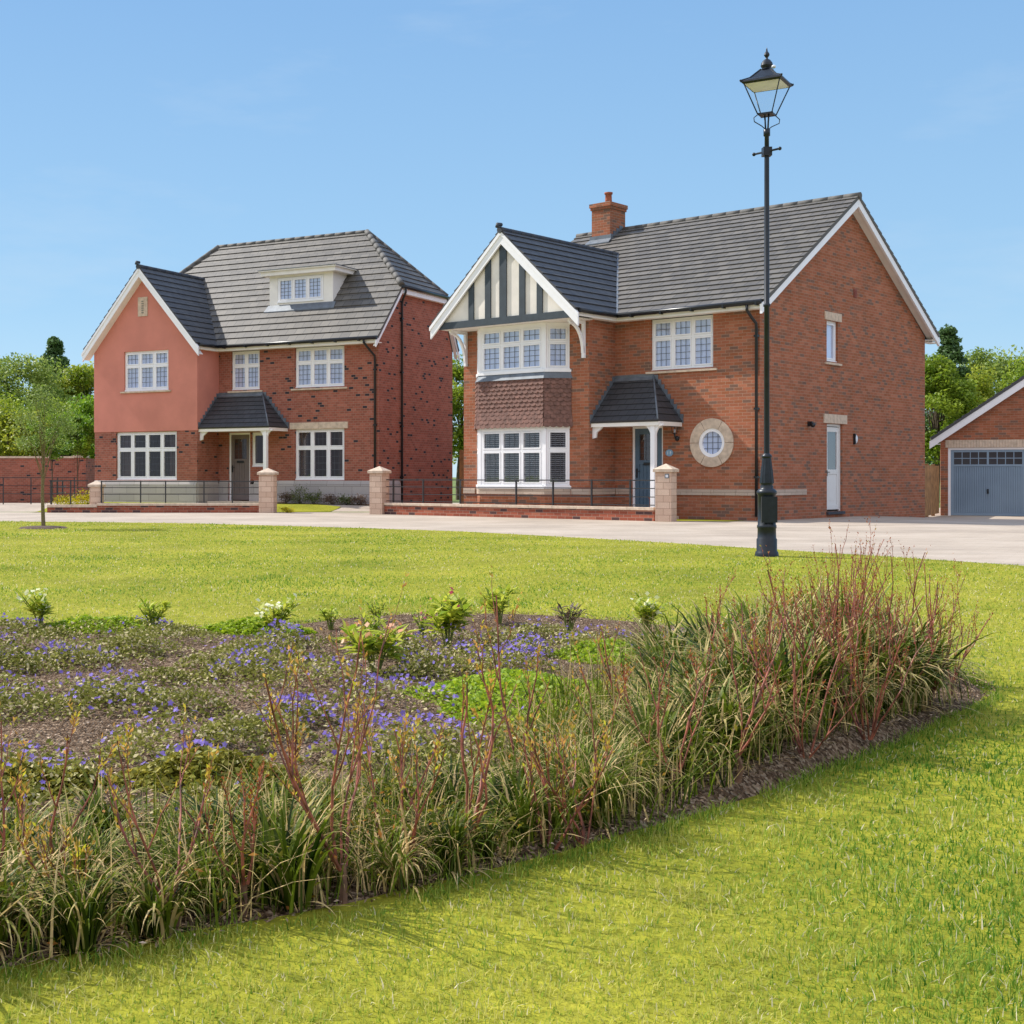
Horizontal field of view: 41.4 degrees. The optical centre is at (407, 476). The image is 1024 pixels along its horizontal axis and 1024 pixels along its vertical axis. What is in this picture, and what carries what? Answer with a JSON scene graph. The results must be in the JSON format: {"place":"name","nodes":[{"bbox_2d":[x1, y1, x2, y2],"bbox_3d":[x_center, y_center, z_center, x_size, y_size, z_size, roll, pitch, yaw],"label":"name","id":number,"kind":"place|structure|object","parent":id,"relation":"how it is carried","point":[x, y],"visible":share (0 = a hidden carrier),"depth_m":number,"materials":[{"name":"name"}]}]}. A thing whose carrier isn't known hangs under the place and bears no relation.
{"place":"outdoors","nodes":[
{"label":"outdoors","id":0,"kind":"place"},
{"bbox_2d":[0,610,995,968],"bbox_3d":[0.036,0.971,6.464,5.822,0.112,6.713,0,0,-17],"label":"bark mulch","id":1,"kind":"object","parent":0,"point":[356,730],"visible":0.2,"depth_m":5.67,"materials":[{"name":"brown wood"}]},
{"bbox_2d":[0,835,77,975],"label":"strap leaf clump","id":2,"kind":"object","parent":1,"relation":"on","point":[5,922],"visible":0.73,"depth_m":2.84,"materials":[{"name":"green plant"}]},
{"bbox_2d":[2,810,95,897],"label":"dogwood shrub","id":3,"kind":"object","parent":1,"relation":"on","point":[44,844],"visible":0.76,"depth_m":2.97,"materials":[{"name":"green plant"}]},
{"bbox_2d":[0,815,110,942],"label":"strap leaf clump","id":4,"kind":"object","parent":1,"relation":"on","point":[16,862],"visible":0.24,"depth_m":3.04,"materials":[{"name":"green plant"}]},
{"bbox_2d":[0,757,128,805],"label":"ground cover mat","id":5,"kind":"object","parent":1,"relation":"on","point":[37,774],"visible":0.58,"depth_m":4.06,"materials":[{"name":"green plant"}]},
{"bbox_2d":[3,698,129,896],"bbox_3d":[-0.816,0.780,3.145,0.295,0.548,0.149,0,0,16],"label":"dogwood shrub","id":6,"kind":"object","parent":1,"relation":"on","point":[21,802],"visible":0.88,"depth_m":3.16,"materials":[{"name":"red plant"}]},
{"bbox_2d":[0,851,149,966],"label":"strap leaf clump","id":7,"kind":"object","parent":1,"relation":"on","point":[90,912],"visible":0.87,"depth_m":2.87,"materials":[{"name":"green plant"}]},
{"bbox_2d":[3,783,166,916],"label":"strap leaf clump","id":8,"kind":"object","parent":1,"relation":"on","point":[83,857],"visible":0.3,"depth_m":3.21,"materials":[{"name":"green plant"}]},
{"bbox_2d":[40,614,166,633],"bbox_3d":[-1.885,0.929,8.460,0.876,0.135,0.452,0,0,-20],"label":"ground cover mat","id":9,"kind":"object","parent":1,"relation":"on","point":[117,619],"visible":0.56,"depth_m":8.40,"materials":[{"name":"green plant"}]},
{"bbox_2d":[44,770,164,839],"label":"strap leaf clump","id":10,"kind":"object","parent":1,"relation":"on","point":[100,793],"visible":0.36,"depth_m":3.61,"materials":[{"name":"green plant"}]},
{"bbox_2d":[90,815,220,892],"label":"strap leaf clump","id":11,"kind":"object","parent":1,"relation":"on","point":[140,846],"visible":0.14,"depth_m":3.26,"materials":[{"name":"green plant"}]},
{"bbox_2d":[98,703,218,930],"bbox_3d":[-0.569,0.782,3.085,0.266,0.558,0.366,0,0,0],"label":"dogwood shrub","id":12,"kind":"object","parent":1,"relation":"on","point":[209,769],"visible":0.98,"depth_m":3.03,"materials":[{"name":"red plant"}]},
{"bbox_2d":[83,848,237,946],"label":"strap leaf clump","id":13,"kind":"object","parent":1,"relation":"on","point":[159,918],"visible":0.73,"depth_m":2.96,"materials":[{"name":"green plant"}]},
{"bbox_2d":[109,793,298,929],"bbox_3d":[-0.467,0.884,3.141,0.490,0.274,0.488,2,3,16],"label":"strap leaf clump","id":14,"kind":"object","parent":1,"relation":"on","point":[213,871],"visible":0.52,"depth_m":3.12,"materials":[{"name":"green plant"}]},
{"bbox_2d":[131,772,296,891],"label":"strap leaf clump","id":15,"kind":"object","parent":1,"relation":"on","point":[214,814],"visible":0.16,"depth_m":3.40,"materials":[{"name":"green plant"}]},
{"bbox_2d":[109,746,325,799],"bbox_3d":[-0.582,0.911,4.208,0.638,0.146,0.395,0,0,-25],"label":"ground cover mat","id":16,"kind":"object","parent":1,"relation":"on","point":[171,766],"visible":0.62,"depth_m":4.14,"materials":[{"name":"green plant"}]},
{"bbox_2d":[174,754,271,915],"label":"dogwood shrub","id":17,"kind":"object","parent":1,"relation":"on","point":[244,884],"visible":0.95,"depth_m":3.08,"materials":[{"name":"red plant"}]},
{"bbox_2d":[197,616,317,636],"bbox_3d":[-0.982,0.961,8.649,0.817,0.134,0.396,0,0,0],"label":"ground cover mat","id":18,"kind":"object","parent":1,"relation":"on","point":[250,624],"visible":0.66,"depth_m":8.60,"materials":[{"name":"green plant"}]},
{"bbox_2d":[249,593,304,636],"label":"perennial plant","id":19,"kind":"object","parent":1,"relation":"on","point":[279,614],"visible":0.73,"depth_m":8.35,"materials":[{"name":"green plant"}]},
{"bbox_2d":[186,762,377,916],"bbox_3d":[-0.295,0.861,3.199,0.504,0.339,0.516,0,0,-2],"label":"strap leaf clump","id":20,"kind":"object","parent":1,"relation":"on","point":[287,871],"visible":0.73,"depth_m":3.15,"materials":[{"name":"green plant"}]},
{"bbox_2d":[195,767,374,894],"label":"strap leaf clump","id":21,"kind":"object","parent":1,"relation":"on","point":[266,797],"visible":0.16,"depth_m":3.41,"materials":[{"name":"plant"}]},
{"bbox_2d":[254,573,408,903],"bbox_3d":[-0.175,0.645,3.193,0.459,0.815,0.311,0,0,-24],"label":"dogwood shrub","id":22,"kind":"object","parent":1,"relation":"on","point":[343,897],"visible":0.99,"depth_m":3.19,"materials":[{"name":"red plant"}]},
{"bbox_2d":[0,612,721,831],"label":"periwinkle","id":23,"kind":"object","parent":1,"relation":"on","point":[119,640],"depth_m":5.91,"materials":[{"name":"plant"}]},
{"bbox_2d":[333,618,420,672],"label":"perennial plant","id":24,"kind":"object","parent":1,"relation":"on","point":[371,641],"visible":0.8,"depth_m":6.66,"materials":[{"name":"green plant"}]},
{"bbox_2d":[321,804,459,901],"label":"strap leaf clump","id":25,"kind":"object","parent":1,"relation":"on","point":[387,871],"visible":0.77,"depth_m":3.32,"materials":[{"name":"green plant"}]},
{"bbox_2d":[339,704,445,848],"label":"dogwood shrub","id":26,"kind":"object","parent":1,"relation":"on","point":[417,720],"visible":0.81,"depth_m":3.55,"materials":[{"name":"red plant"}]},
{"bbox_2d":[387,713,449,873],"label":"dogwood shrub","id":27,"kind":"object","parent":1,"relation":"on","point":[417,816],"visible":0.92,"depth_m":3.37,"materials":[{"name":"red plant"}]},
{"bbox_2d":[371,791,508,889],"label":"strap leaf clump","id":28,"kind":"object","parent":1,"relation":"on","point":[449,844],"visible":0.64,"depth_m":3.40,"materials":[{"name":"green plant"}]},
{"bbox_2d":[420,586,475,646],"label":"perennial plant","id":29,"kind":"object","parent":1,"relation":"on","point":[453,612],"visible":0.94,"depth_m":7.81,"materials":[{"name":"green plant"}]},
{"bbox_2d":[383,750,522,819],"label":"strap leaf clump","id":30,"kind":"object","parent":1,"relation":"on","point":[453,788],"visible":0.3,"depth_m":3.87,"materials":[{"name":"green plant"}]},
{"bbox_2d":[434,803,526,865],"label":"strap leaf clump","id":31,"kind":"object","parent":1,"relation":"on","point":[488,844],"visible":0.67,"depth_m":3.52,"materials":[{"name":"green plant"}]},
{"bbox_2d":[458,605,520,859],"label":"dogwood shrub","id":32,"kind":"object","parent":1,"relation":"on","point":[487,753],"visible":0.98,"depth_m":3.47,"materials":[{"name":"red plant"}]},
{"bbox_2d":[0,602,1020,961],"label":"undergrowth","id":33,"kind":"object","parent":1,"relation":"on","point":[600,694],"visible":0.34,"depth_m":3.66,"materials":[{"name":"green plant"}]},
{"bbox_2d":[478,566,549,777],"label":"dogwood shrub","id":34,"kind":"object","parent":1,"relation":"on","point":[528,685],"visible":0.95,"depth_m":4.18,"materials":[{"name":"red plant"}]},
{"bbox_2d":[401,668,631,736],"bbox_3d":[0.499,0.935,5.957,1.110,0.155,1.319,0,0,39],"label":"ground cover mat","id":35,"kind":"object","parent":1,"relation":"on","point":[475,682],"visible":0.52,"depth_m":5.82,"materials":[{"name":"green plant"}]},
{"bbox_2d":[449,754,586,865],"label":"strap leaf clump","id":36,"kind":"object","parent":1,"relation":"on","point":[497,794],"visible":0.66,"depth_m":3.63,"materials":[{"name":"green plant"}]},
{"bbox_2d":[502,707,614,849],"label":"dogwood shrub","id":37,"kind":"object","parent":1,"relation":"on","point":[596,780],"visible":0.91,"depth_m":3.63,"materials":[{"name":"red plant"}]},
{"bbox_2d":[524,631,623,847],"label":"dogwood shrub","id":38,"kind":"object","parent":1,"relation":"on","point":[564,771],"visible":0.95,"depth_m":3.66,"materials":[{"name":"red plant"}]},
{"bbox_2d":[495,715,685,841],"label":"strap leaf clump","id":39,"kind":"object","parent":1,"relation":"on","point":[599,798],"visible":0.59,"depth_m":3.82,"materials":[{"name":"green plant"}]},
{"bbox_2d":[546,638,640,665],"bbox_3d":[1.096,0.940,7.313,0.627,0.137,0.617,0,0,44],"label":"ground cover mat","id":40,"kind":"object","parent":1,"relation":"on","point":[587,649],"visible":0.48,"depth_m":7.22,"materials":[{"name":"green plant"}]},
{"bbox_2d":[602,612,721,691],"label":"strap leaf clump","id":41,"kind":"object","parent":1,"relation":"on","point":[647,646],"visible":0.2,"depth_m":5.84,"materials":[{"name":"green plant"}]},
{"bbox_2d":[594,678,730,782],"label":"strap leaf clump","id":42,"kind":"object","parent":1,"relation":"on","point":[642,723],"visible":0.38,"depth_m":4.40,"materials":[{"name":"green plant"}]},
{"bbox_2d":[615,626,719,795],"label":"dogwood shrub","id":43,"kind":"object","parent":1,"relation":"on","point":[688,721],"visible":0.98,"depth_m":4.13,"materials":[{"name":"red plant"}]},
{"bbox_2d":[592,655,751,721],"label":"strap leaf clump","id":44,"kind":"object","parent":1,"relation":"on","point":[650,681],"visible":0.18,"depth_m":4.93,"materials":[{"name":"green plant"}]},
{"bbox_2d":[614,695,759,777],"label":"strap leaf clump","id":45,"kind":"object","parent":1,"relation":"on","point":[701,737],"visible":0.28,"depth_m":4.36,"materials":[{"name":"green plant"}]},
{"bbox_2d":[626,625,774,694],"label":"strap leaf clump","id":46,"kind":"object","parent":1,"relation":"on","point":[678,670],"visible":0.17,"depth_m":5.16,"materials":[{"name":"green plant"}]},
{"bbox_2d":[623,657,806,769],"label":"strap leaf clump","id":47,"kind":"object","parent":1,"relation":"on","point":[720,699],"visible":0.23,"depth_m":4.56,"materials":[{"name":"green plant"}]},
{"bbox_2d":[650,664,780,772],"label":"strap leaf clump","id":48,"kind":"object","parent":1,"relation":"on","point":[732,720],"visible":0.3,"depth_m":4.47,"materials":[{"name":"green plant"}]},
{"bbox_2d":[672,662,819,767],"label":"strap leaf clump","id":49,"kind":"object","parent":1,"relation":"on","point":[743,705],"visible":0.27,"depth_m":4.59,"materials":[{"name":"green plant"}]},
{"bbox_2d":[713,581,791,783],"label":"dogwood shrub","id":50,"kind":"object","parent":1,"relation":"on","point":[738,779],"visible":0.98,"depth_m":4.30,"materials":[{"name":"red plant"}]},
{"bbox_2d":[657,622,870,742],"bbox_3d":[1.334,0.743,5.039,0.754,0.437,0.798,-3,-3,43],"label":"strap leaf clump","id":51,"kind":"object","parent":1,"relation":"on","point":[738,659],"visible":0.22,"depth_m":4.97,"materials":[{"name":"green plant"}]},
{"bbox_2d":[730,568,869,758],"bbox_3d":[1.330,0.629,4.619,0.373,0.654,0.542,0,0,0],"label":"dogwood shrub","id":52,"kind":"object","parent":1,"relation":"on","point":[797,738],"visible":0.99,"depth_m":4.58,"materials":[{"name":"red plant"}]},
{"bbox_2d":[707,604,901,731],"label":"strap leaf clump","id":53,"kind":"object","parent":1,"relation":"on","point":[817,665],"visible":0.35,"depth_m":4.96,"materials":[{"name":"green plant"}]},
{"bbox_2d":[756,524,877,727],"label":"dogwood shrub","id":54,"kind":"object","parent":1,"relation":"on","point":[826,631],"visible":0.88,"depth_m":5.03,"materials":[{"name":"red plant"}]},
{"bbox_2d":[788,516,890,651],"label":"dogwood shrub","id":55,"kind":"object","parent":1,"relation":"on","point":[829,527],"visible":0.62,"depth_m":5.54,"materials":[{"name":"red plant"}]},
{"bbox_2d":[806,532,898,630],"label":"dogwood shrub","id":56,"kind":"object","parent":1,"relation":"on","point":[863,594],"visible":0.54,"depth_m":5.92,"materials":[{"name":"red plant"}]},
{"bbox_2d":[759,601,960,729],"bbox_3d":[1.825,0.743,5.504,0.872,0.470,0.841,6,1,-29],"label":"strap leaf clump","id":57,"kind":"object","parent":1,"relation":"on","point":[881,657],"visible":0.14,"depth_m":5.40,"materials":[{"name":"green plant"}]},
{"bbox_2d":[805,562,928,739],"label":"dogwood shrub","id":58,"kind":"object","parent":1,"relation":"on","point":[874,723],"visible":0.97,"depth_m":4.90,"materials":[{"name":"red plant"}]},
{"bbox_2d":[788,598,972,717],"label":"strap leaf clump","id":59,"kind":"object","parent":1,"relation":"on","point":[901,648],"visible":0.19,"depth_m":5.50,"materials":[{"name":"green plant"}]},
{"bbox_2d":[850,540,944,710],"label":"dogwood shrub","id":60,"kind":"object","parent":1,"relation":"on","point":[889,619],"visible":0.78,"depth_m":5.46,"materials":[{"name":"red plant"}]},
{"bbox_2d":[825,611,989,717],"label":"strap leaf clump","id":61,"kind":"object","parent":1,"relation":"on","point":[920,680],"visible":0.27,"depth_m":5.61,"materials":[{"name":"green plant"}]},
{"bbox_2d":[832,603,1011,722],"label":"strap leaf clump","id":62,"kind":"object","parent":1,"relation":"on","point":[938,652],"visible":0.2,"depth_m":5.74,"materials":[{"name":"green plant"}]},
{"bbox_2d":[884,540,967,705],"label":"dogwood shrub","id":63,"kind":"object","parent":1,"relation":"on","point":[934,688],"visible":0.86,"depth_m":5.75,"materials":[{"name":"red plant"}]},
{"bbox_2d":[0,521,1023,1023],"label":"lawn","id":64,"kind":"structure","parent":0,"point":[264,927],"depth_m":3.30,"materials":[{"name":"green plant"}]},
{"bbox_2d":[6,384,82,525],"bbox_3d":[-7.195,-0.356,26.642,1.441,2.975,1.780,0,0,0],"label":"young tree","id":65,"kind":"object","parent":64,"relation":"on","point":[43,433],"visible":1,"depth_m":26.57,"materials":[{"name":"green plant"}]},
{"bbox_2d":[739,48,793,556],"bbox_3d":[4.590,-2.205,17.210,0.550,6.570,0.550,0,0,31],"label":"street lamp","id":66,"kind":"object","parent":64,"relation":"on","point":[766,77],"visible":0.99,"depth_m":17.17,"materials":[{"name":"black metal"}]},
{"bbox_2d":[0,500,1023,565],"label":"driveway","id":67,"kind":"structure","parent":0,"point":[989,539],"depth_m":27.42,"materials":[{"name":"beige concrete"}]},
{"bbox_2d":[0,0,1023,476],"label":"sky","id":68,"kind":"structure","parent":0,"point":[161,134],"materials":[{"name":"blue"}]},
{"bbox_2d":[452,477,939,507],"bbox_3d":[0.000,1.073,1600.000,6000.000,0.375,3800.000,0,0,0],"label":"ground","id":69,"kind":"structure","parent":0,"point":[454,500],"depth_m":91.60,"materials":[{"name":"green plant"}]},
{"bbox_2d":[0,397,60,455],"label":"broadleaf tree","id":70,"kind":"object","parent":69,"relation":"on","point":[7,435],"visible":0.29,"depth_m":58.73,"materials":[{"name":"green plant"}]},
{"bbox_2d":[0,352,85,408],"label":"broadleaf tree","id":71,"kind":"object","parent":69,"relation":"on","point":[25,372],"visible":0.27,"depth_m":71.30,"materials":[{"name":"green plant"}]},
{"bbox_2d":[0,455,94,502],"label":"garden wall","id":72,"kind":"structure","parent":69,"relation":"on","point":[21,466],"depth_m":54.00,"materials":[{"name":"red brick"}]},
{"bbox_2d":[54,361,93,403],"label":"broadleaf tree","id":73,"kind":"object","parent":69,"relation":"on","point":[81,377],"visible":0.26,"depth_m":74.95,"materials":[{"name":"green plant"}]},
{"bbox_2d":[54,393,94,458],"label":"broadleaf tree","id":74,"kind":"object","parent":69,"relation":"on","point":[86,407],"visible":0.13,"depth_m":59.33,"materials":[{"name":"green plant"}]},
{"bbox_2d":[60,416,94,499],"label":"young tree","id":75,"kind":"object","parent":69,"relation":"on","point":[85,439],"visible":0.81,"depth_m":47.97,"materials":[{"name":"green plant"}]},
{"bbox_2d":[97,503,258,512],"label":"wall","id":76,"kind":"structure","parent":69,"relation":"on","point":[177,507],"depth_m":38.75,"materials":[{"name":"red brick"}]},
{"bbox_2d":[257,468,278,512],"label":"gate pillar","id":77,"kind":"structure","parent":69,"relation":"on","point":[267,490],"depth_m":38.51,"materials":[{"name":"beige stone"}]},
{"bbox_2d":[81,229,459,504],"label":"detached house","id":78,"kind":"structure","parent":69,"relation":"on","point":[321,362],"depth_m":43.70,"materials":[{"name":"red brick"}]},
{"bbox_2d":[120,350,170,393],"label":"window","id":79,"kind":"structure","parent":78,"relation":"in","point":[145,371],"depth_m":44.42,"materials":[{"name":"white plastic"}]},
{"bbox_2d":[117,431,176,479],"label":"window","id":80,"kind":"structure","parent":78,"relation":"in","point":[141,455],"depth_m":44.78,"materials":[{"name":"white plastic"}]},
{"bbox_2d":[230,433,253,500],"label":"door","id":81,"kind":"structure","parent":78,"relation":"in","point":[239,442],"depth_m":43.97,"materials":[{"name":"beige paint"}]},
{"bbox_2d":[227,350,262,392],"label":"window","id":82,"kind":"structure","parent":78,"relation":"in","point":[246,364],"depth_m":43.80,"materials":[{"name":"white plastic"}]},
{"bbox_2d":[277,275,323,303],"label":"window","id":83,"kind":"structure","parent":78,"relation":"in","point":[302,288],"depth_m":43.68,"materials":[{"name":"white plastic"}]},
{"bbox_2d":[290,422,347,479],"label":"window","id":84,"kind":"structure","parent":78,"relation":"in","point":[319,445],"depth_m":42.79,"materials":[{"name":"white plastic"}]},
{"bbox_2d":[291,345,347,390],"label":"window","id":85,"kind":"structure","parent":78,"relation":"in","point":[323,366],"depth_m":42.48,"materials":[{"name":"white plastic"}]},
{"bbox_2d":[367,466,391,513],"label":"gate pillar","id":86,"kind":"structure","parent":69,"relation":"on","point":[379,489],"depth_m":37.03,"materials":[{"name":"beige stone"}]},
{"bbox_2d":[452,354,463,499],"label":"broadleaf tree","id":87,"kind":"object","parent":69,"relation":"on","point":[458,409],"visible":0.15,"depth_m":60.95,"materials":[{"name":"green plant"}]},
{"bbox_2d":[384,503,654,520],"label":"wall","id":88,"kind":"structure","parent":69,"relation":"on","point":[565,512],"depth_m":33.74,"materials":[{"name":"red brick"}]},
{"bbox_2d":[386,479,654,506],"bbox_3d":[2.550,0.380,34.280,8.664,0.640,0.044,0,0,42],"label":"estate railing","id":89,"kind":"object","parent":88,"relation":"on","point":[552,495],"visible":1,"depth_m":34.08,"materials":[{"name":"black metal"}]},
{"bbox_2d":[653,464,678,521],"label":"gate pillar","id":90,"kind":"structure","parent":69,"relation":"on","point":[665,492],"depth_m":31.01,"materials":[{"name":"beige stone"}]},
{"bbox_2d":[429,192,939,520],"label":"detached house","id":91,"kind":"structure","parent":69,"relation":"on","point":[610,346],"depth_m":33.91,"materials":[{"name":"brick"}]},
{"bbox_2d":[480,429,542,485],"bbox_3d":[2.669,-0.475,34.418,2.020,1.470,0.132,0,0,43],"label":"window","id":92,"kind":"structure","parent":91,"relation":"in","point":[539,449],"depth_m":34.38,"materials":[{"name":"white plastic"}]},
{"bbox_2d":[480,325,542,372],"bbox_3d":[2.662,-3.235,34.410,2.020,1.150,0.111,0,0,43],"label":"window","id":93,"kind":"structure","parent":91,"relation":"in","point":[516,348],"depth_m":34.42,"materials":[{"name":"white plastic"}]},
{"bbox_2d":[546,429,569,486],"bbox_3d":[3.758,-0.475,33.728,0.605,1.470,0.132,0,0,-2],"label":"window","id":94,"kind":"structure","parent":91,"relation":"in","point":[560,449],"depth_m":33.70,"materials":[{"name":"white plastic"}]},
{"bbox_2d":[546,325,569,370],"bbox_3d":[3.759,-3.235,33.718,0.605,1.150,0.112,0,0,-2],"label":"window","id":95,"kind":"structure","parent":91,"relation":"in","point":[558,336],"depth_m":33.71,"materials":[{"name":"white plastic"}]},
{"bbox_2d":[633,426,662,506],"bbox_3d":[6.270,-0.160,33.864,0.910,2.220,0.891,0,0,43],"label":"door","id":96,"kind":"structure","parent":91,"relation":"in","point":[641,435],"depth_m":33.73,"materials":[{"name":"blue paint"}]},
{"bbox_2d":[646,314,717,373],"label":"window","id":97,"kind":"structure","parent":91,"relation":"in","point":[684,342],"depth_m":32.96,"materials":[{"name":"white plastic"}]},
{"bbox_2d":[690,418,733,466],"bbox_3d":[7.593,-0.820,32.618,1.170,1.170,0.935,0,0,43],"label":"round window","id":98,"kind":"structure","parent":91,"relation":"in","point":[709,446],"depth_m":32.32,"materials":[{"name":"beige stone"}]},
{"bbox_2d":[823,414,846,514],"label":"side door","id":99,"kind":"structure","parent":91,"relation":"in","point":[833,430],"depth_m":34.50,"materials":[{"name":"white plastic"}]},
{"bbox_2d":[925,464,938,516],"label":"timber fence","id":100,"kind":"object","parent":69,"relation":"on","point":[931,489],"visible":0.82,"depth_m":40.83,"materials":[{"name":"brown wood"}]},
{"bbox_2d":[925,324,976,464],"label":"conifer tree","id":101,"kind":"object","parent":69,"relation":"on","point":[950,347],"visible":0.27,"depth_m":67.63,"materials":[{"name":"green plant"}]},
{"bbox_2d":[925,352,982,500],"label":"broadleaf tree","id":102,"kind":"object","parent":69,"relation":"on","point":[956,396],"visible":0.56,"depth_m":57.11,"materials":[{"name":"green plant"}]},
{"bbox_2d":[929,376,1023,515],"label":"garage","id":103,"kind":"structure","parent":69,"relation":"on","point":[982,459],"depth_m":42.44,"materials":[{"name":"brick"}]},
{"bbox_2d":[945,439,1023,515],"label":"garage door","id":104,"kind":"structure","parent":103,"relation":"in","point":[986,479],"depth_m":42.51,"materials":[{"name":"blue metal"}]},
{"bbox_2d":[942,344,1023,415],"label":"broadleaf tree","id":105,"kind":"object","parent":69,"relation":"on","point":[1000,364],"visible":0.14,"depth_m":76.91,"materials":[{"name":"green plant"}]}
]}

